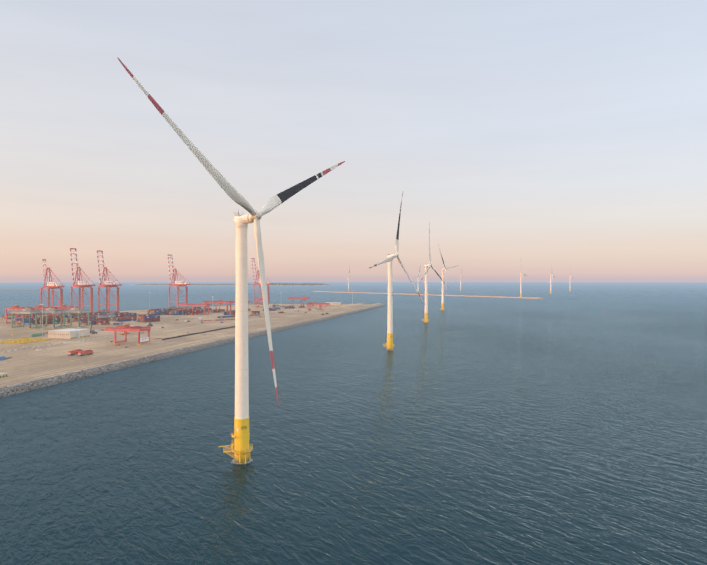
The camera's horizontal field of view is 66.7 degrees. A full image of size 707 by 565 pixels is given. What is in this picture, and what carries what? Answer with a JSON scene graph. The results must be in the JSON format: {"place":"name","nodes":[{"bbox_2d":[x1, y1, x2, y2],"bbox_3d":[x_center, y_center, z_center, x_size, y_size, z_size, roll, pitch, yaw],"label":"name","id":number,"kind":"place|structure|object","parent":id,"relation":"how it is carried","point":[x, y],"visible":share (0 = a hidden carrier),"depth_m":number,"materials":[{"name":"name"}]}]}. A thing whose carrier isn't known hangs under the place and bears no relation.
{"place":"outdoors","nodes":[
{"label":"outdoors","id":0,"kind":"place"},
{"bbox_2d":[0,304,384,393],"bbox_3d":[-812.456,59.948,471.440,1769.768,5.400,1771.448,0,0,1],"label":"pier ground","id":1,"kind":"structure","parent":0,"point":[13,364],"depth_m":514.34,"materials":[{"name":"concrete"}]},
{"bbox_2d":[5,305,32,323],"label":"gantry crane","id":2,"kind":"object","parent":1,"relation":"on","point":[15,308],"visible":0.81,"depth_m":735.91,"materials":[{"name":"paint"}]},
{"bbox_2d":[2,313,38,318],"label":"containers","id":3,"kind":"object","parent":1,"relation":"on","point":[9,316],"visible":0.48,"depth_m":824.66,"materials":[{"name":"metal"}]},
{"bbox_2d":[11,307,41,328],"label":"gantry crane","id":4,"kind":"object","parent":1,"relation":"on","point":[26,311],"visible":0.9,"depth_m":661.07,"materials":[{"name":"paint"}]},
{"bbox_2d":[14,317,47,324],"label":"containers","id":5,"kind":"object","parent":1,"relation":"on","point":[18,321],"visible":0.54,"depth_m":721.78,"materials":[{"name":"metal"}]},
{"bbox_2d":[31,304,56,316],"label":"gantry crane","id":6,"kind":"object","parent":1,"relation":"on","point":[39,307],"visible":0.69,"depth_m":745.11,"materials":[{"name":"paint"}]},
{"bbox_2d":[37,317,58,323],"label":"containers","id":7,"kind":"object","parent":1,"relation":"on","point":[49,320],"visible":0.69,"depth_m":728.94,"materials":[{"name":"metal"}]},
{"bbox_2d":[35,307,65,328],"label":"gantry crane","id":8,"kind":"object","parent":1,"relation":"on","point":[50,310],"visible":0.88,"depth_m":668.96,"materials":[{"name":"paint"}]},
{"bbox_2d":[39,259,64,314],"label":"gantry crane","id":9,"kind":"object","parent":1,"relation":"on","point":[52,286],"visible":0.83,"depth_m":908.08,"materials":[{"name":"paint"}]},
{"bbox_2d":[48,328,89,338],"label":"port shed","id":10,"kind":"structure","parent":1,"relation":"on","point":[68,333],"depth_m":552.49,"materials":[{"name":"metal"}]},
{"bbox_2d":[67,349,82,354],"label":"truck","id":11,"kind":"object","parent":1,"relation":"on","point":[74,352],"visible":0.85,"depth_m":428.73,"materials":[{"name":"paint"}]},
{"bbox_2d":[60,307,89,327],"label":"gantry crane","id":12,"kind":"object","parent":1,"relation":"on","point":[74,310],"visible":0.98,"depth_m":676.83,"materials":[{"name":"paint"}]},
{"bbox_2d":[65,312,87,317],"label":"containers","id":13,"kind":"object","parent":1,"relation":"on","point":[68,315],"visible":0.44,"depth_m":839.26,"materials":[{"name":"metal"}]},
{"bbox_2d":[70,248,95,312],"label":"gantry crane","id":14,"kind":"object","parent":1,"relation":"on","point":[82,284],"visible":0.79,"depth_m":950.44,"materials":[{"name":"paint"}]},
{"bbox_2d":[73,317,92,321],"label":"containers","id":15,"kind":"object","parent":1,"relation":"on","point":[81,318],"visible":0.62,"depth_m":777.82,"materials":[{"name":"metal"}]},
{"bbox_2d":[77,349,93,355],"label":"truck","id":16,"kind":"object","parent":1,"relation":"on","point":[86,351],"visible":1,"depth_m":427.45,"materials":[{"name":"paint"}]},
{"bbox_2d":[80,320,98,324],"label":"containers","id":17,"kind":"object","parent":1,"relation":"on","point":[85,322],"visible":0.65,"depth_m":717.83,"materials":[{"name":"metal"}]},
{"bbox_2d":[80,312,105,316],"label":"containers","id":18,"kind":"object","parent":1,"relation":"on","point":[91,314],"visible":0.52,"depth_m":841.84,"materials":[{"name":"metal"}]},
{"bbox_2d":[90,322,96,333],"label":"reach stacker","id":19,"kind":"object","parent":1,"relation":"on","point":[93,331],"visible":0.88,"depth_m":597.23,"materials":[{"name":"paint"}]},
{"bbox_2d":[95,320,109,324],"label":"containers","id":20,"kind":"object","parent":1,"relation":"on","point":[102,322],"visible":1,"depth_m":716.66,"materials":[{"name":"metal"}]},
{"bbox_2d":[92,315,115,320],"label":"containers","id":21,"kind":"object","parent":1,"relation":"on","point":[107,317],"visible":0.79,"depth_m":777.96,"materials":[{"name":"metal"}]},
{"bbox_2d":[97,250,121,312],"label":"gantry crane","id":22,"kind":"object","parent":1,"relation":"on","point":[108,284],"visible":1,"depth_m":990.48,"materials":[{"name":"paint"}]},
{"bbox_2d":[114,317,136,321],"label":"containers","id":23,"kind":"object","parent":1,"relation":"on","point":[121,319],"visible":0.96,"depth_m":777.25,"materials":[{"name":"metal"}]},
{"bbox_2d":[105,323,150,344],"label":"gantry crane","id":24,"kind":"object","parent":1,"relation":"on","point":[126,328],"visible":1,"depth_m":503.29,"materials":[{"name":"paint"}]},
{"bbox_2d":[124,313,138,316],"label":"containers","id":25,"kind":"object","parent":1,"relation":"on","point":[130,315],"visible":0.48,"depth_m":841.15,"materials":[{"name":"metal"}]},
{"bbox_2d":[137,314,159,321],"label":"containers","id":26,"kind":"object","parent":1,"relation":"on","point":[146,317],"visible":1,"depth_m":766.09,"materials":[{"name":"metal"}]},
{"bbox_2d":[147,308,165,314],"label":"containers","id":27,"kind":"object","parent":1,"relation":"on","point":[161,311],"visible":0.88,"depth_m":914.96,"materials":[{"name":"metal"}]},
{"bbox_2d":[1,306,336,358],"bbox_3d":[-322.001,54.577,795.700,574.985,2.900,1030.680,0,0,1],"label":"port vehicles","id":28,"kind":"object","parent":1,"relation":"on","point":[26,347],"visible":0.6,"depth_m":546.94,"materials":[{"name":"paint"}]},
{"bbox_2d":[166,310,184,314],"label":"containers","id":29,"kind":"object","parent":1,"relation":"on","point":[175,312],"visible":0.98,"depth_m":914.57,"materials":[{"name":"metal"}]},
{"bbox_2d":[0,311,356,397],"bbox_3d":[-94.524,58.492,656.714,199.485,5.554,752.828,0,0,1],"label":"revetment rocks","id":30,"kind":"object","parent":1,"relation":"on","point":[104,369],"visible":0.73,"depth_m":394.58,"materials":[{"name":"stone"}]},
{"bbox_2d":[167,254,190,308],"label":"gantry crane","id":31,"kind":"object","parent":1,"relation":"on","point":[178,284],"visible":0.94,"depth_m":1114.24,"materials":[{"name":"paint"}]},
{"bbox_2d":[0,305,369,386],"bbox_3d":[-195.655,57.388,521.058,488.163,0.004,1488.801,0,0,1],"label":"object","id":32,"kind":"object","parent":1,"relation":"on","point":[142,347],"visible":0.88,"depth_m":462.60,"materials":[{"name":"grey concrete"}]},
{"bbox_2d":[40,304,43,335],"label":"light mast","id":33,"kind":"object","parent":32,"relation":"on","point":[42,318],"visible":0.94,"depth_m":576.90,"materials":[{"name":"metal"}]},
{"bbox_2d":[58,317,69,323],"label":"containers","id":34,"kind":"object","parent":32,"relation":"on","point":[67,320],"visible":0.56,"depth_m":736.45,"materials":[{"name":"metal"}]},
{"bbox_2d":[53,304,79,321],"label":"gantry crane","id":35,"kind":"object","parent":32,"relation":"on","point":[64,307],"visible":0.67,"depth_m":754.76,"materials":[{"name":"paint"}]},
{"bbox_2d":[103,312,128,317],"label":"containers","id":36,"kind":"object","parent":32,"relation":"on","point":[118,314],"visible":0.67,"depth_m":842.53,"materials":[{"name":"metal"}]},
{"bbox_2d":[185,310,202,314],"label":"containers","id":37,"kind":"object","parent":32,"relation":"on","point":[194,312],"visible":0.94,"depth_m":919.69,"materials":[{"name":"metal"}]},
{"bbox_2d":[177,302,210,314],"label":"gantry crane","id":38,"kind":"object","parent":32,"relation":"on","point":[205,304],"visible":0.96,"depth_m":914.84,"materials":[{"name":"paint"}]},
{"bbox_2d":[198,308,212,312],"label":"containers","id":39,"kind":"object","parent":32,"relation":"on","point":[210,310],"visible":0.46,"depth_m":976.41,"materials":[{"name":"metal"}]},
{"bbox_2d":[202,299,232,311],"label":"gantry crane","id":40,"kind":"object","parent":32,"relation":"on","point":[222,301],"visible":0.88,"depth_m":990.06,"materials":[{"name":"paint"}]},
{"bbox_2d":[212,309,225,312],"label":"containers","id":41,"kind":"object","parent":32,"relation":"on","point":[218,310],"visible":0.83,"depth_m":991.21,"materials":[{"name":"metal"}]},
{"bbox_2d":[254,297,269,306],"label":"gantry crane","id":42,"kind":"object","parent":32,"relation":"on","point":[261,298],"visible":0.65,"depth_m":1164.87,"materials":[{"name":"paint"}]},
{"bbox_2d":[288,296,309,306],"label":"gantry crane","id":43,"kind":"object","parent":32,"relation":"on","point":[301,298],"visible":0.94,"depth_m":1192.88,"materials":[{"name":"paint"}]},
{"bbox_2d":[306,301,329,310],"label":"gantry crane","id":44,"kind":"object","parent":32,"relation":"on","point":[313,304],"visible":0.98,"depth_m":1041.85,"materials":[{"name":"paint"}]},
{"bbox_2d":[0,300,377,377],"bbox_3d":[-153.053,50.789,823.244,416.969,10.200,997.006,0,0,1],"label":"port yard equipment","id":45,"kind":"object","parent":1,"relation":"on","point":[20,341],"visible":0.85,"depth_m":535.70,"materials":[{"name":"paint"}]},
{"bbox_2d":[0,303,380,353],"bbox_3d":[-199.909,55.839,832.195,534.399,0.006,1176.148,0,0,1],"label":"pier ground patches","id":46,"kind":"object","parent":1,"relation":"on","point":[152,333],"visible":0.52,"depth_m":705.69,"materials":[{"name":"grey concrete"}]},
{"bbox_2d":[180,307,200,309],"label":"containers","id":47,"kind":"object","parent":1,"relation":"on","point":[188,308],"visible":0.33,"depth_m":1011.98,"materials":[{"name":"metal"}]},
{"bbox_2d":[218,315,234,317],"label":"shipping containers","id":48,"kind":"object","parent":1,"relation":"on","point":[226,316],"visible":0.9,"depth_m":852.01,"materials":[{"name":"metal"}]},
{"bbox_2d":[224,310,234,314],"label":"containers","id":49,"kind":"object","parent":1,"relation":"on","point":[232,312],"visible":0.81,"depth_m":914.90,"materials":[{"name":"metal"}]},
{"bbox_2d":[251,311,259,315],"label":"containers","id":50,"kind":"object","parent":1,"relation":"on","point":[255,313],"visible":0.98,"depth_m":897.07,"materials":[{"name":"metal"}]},
{"bbox_2d":[251,258,272,304],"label":"gantry crane","id":51,"kind":"object","parent":1,"relation":"on","point":[259,283],"visible":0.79,"depth_m":1309.99,"materials":[{"name":"paint"}]},
{"bbox_2d":[263,307,280,310],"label":"containers","id":52,"kind":"object","parent":1,"relation":"on","point":[274,309],"visible":0.79,"depth_m":1049.27,"materials":[{"name":"metal"}]},
{"bbox_2d":[325,302,340,304],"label":"building","id":53,"kind":"structure","parent":1,"relation":"on","point":[335,303],"depth_m":1263.77,"materials":[{"name":"concrete"}]},
{"bbox_2d":[255,283,328,285],"bbox_3d":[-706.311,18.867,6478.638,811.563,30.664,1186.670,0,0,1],"label":"island","id":54,"kind":"structure","parent":0,"point":[297,284],"depth_m":6103.64,"materials":[{"name":"grey"}]},
{"bbox_2d":[0,282,706,564],"bbox_3d":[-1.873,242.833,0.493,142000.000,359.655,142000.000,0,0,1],"label":"sea","id":55,"kind":"structure","parent":0,"point":[561,424],"depth_m":213.35,"materials":[{"name":"liquid"}]},
{"bbox_2d":[0,290,39,290],"bbox_3d":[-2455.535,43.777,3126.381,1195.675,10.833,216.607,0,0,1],"label":"mole","id":56,"kind":"object","parent":55,"relation":"on","point":[19,290],"visible":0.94,"depth_m":3194.91,"materials":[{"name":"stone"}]},
{"bbox_2d":[138,284,252,285],"bbox_3d":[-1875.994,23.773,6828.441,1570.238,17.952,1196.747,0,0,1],"label":"distant land","id":57,"kind":"structure","parent":55,"relation":"in","point":[192,284],"depth_m":6479.59,"materials":[{"name":"grey"}]},
{"bbox_2d":[117,57,344,463],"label":"turbine","id":58,"kind":"object","parent":55,"relation":"in","point":[241,449],"visible":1,"depth_m":184.75,"materials":[{"name":"paint"}]},
{"bbox_2d":[370,193,424,350],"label":"turbine","id":59,"kind":"object","parent":55,"relation":"in","point":[389,344],"visible":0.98,"depth_m":480.13,"materials":[{"name":"paint"}]},
{"bbox_2d":[313,289,542,298],"bbox_3d":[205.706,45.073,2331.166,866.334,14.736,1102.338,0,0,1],"label":"breakwater","id":60,"kind":"object","parent":55,"relation":"on","point":[438,295],"visible":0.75,"depth_m":2113.61,"materials":[{"name":"stone"}]},
{"bbox_2d":[420,222,448,322],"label":"turbine","id":61,"kind":"object","parent":55,"relation":"in","point":[427,266],"visible":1,"depth_m":784.34,"materials":[{"name":"paint"}]},
{"bbox_2d":[438,244,455,310],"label":"turbine","id":62,"kind":"object","parent":55,"relation":"in","point":[442,303],"visible":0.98,"depth_m":1088.36,"materials":[{"name":"paint"}]},
{"bbox_2d":[519,265,525,296],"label":"turbine","id":63,"kind":"object","parent":55,"relation":"in","point":[522,274],"visible":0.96,"depth_m":1920.05,"materials":[{"name":"paint"}]},
{"bbox_2d":[550,267,552,293],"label":"turbine","id":64,"kind":"object","parent":55,"relation":"in","point":[550,282],"visible":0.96,"depth_m":2434.36,"materials":[{"name":"paint"}]},
{"bbox_2d":[0,0,706,282],"label":"sky","id":65,"kind":"structure","parent":0,"point":[538,136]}
]}

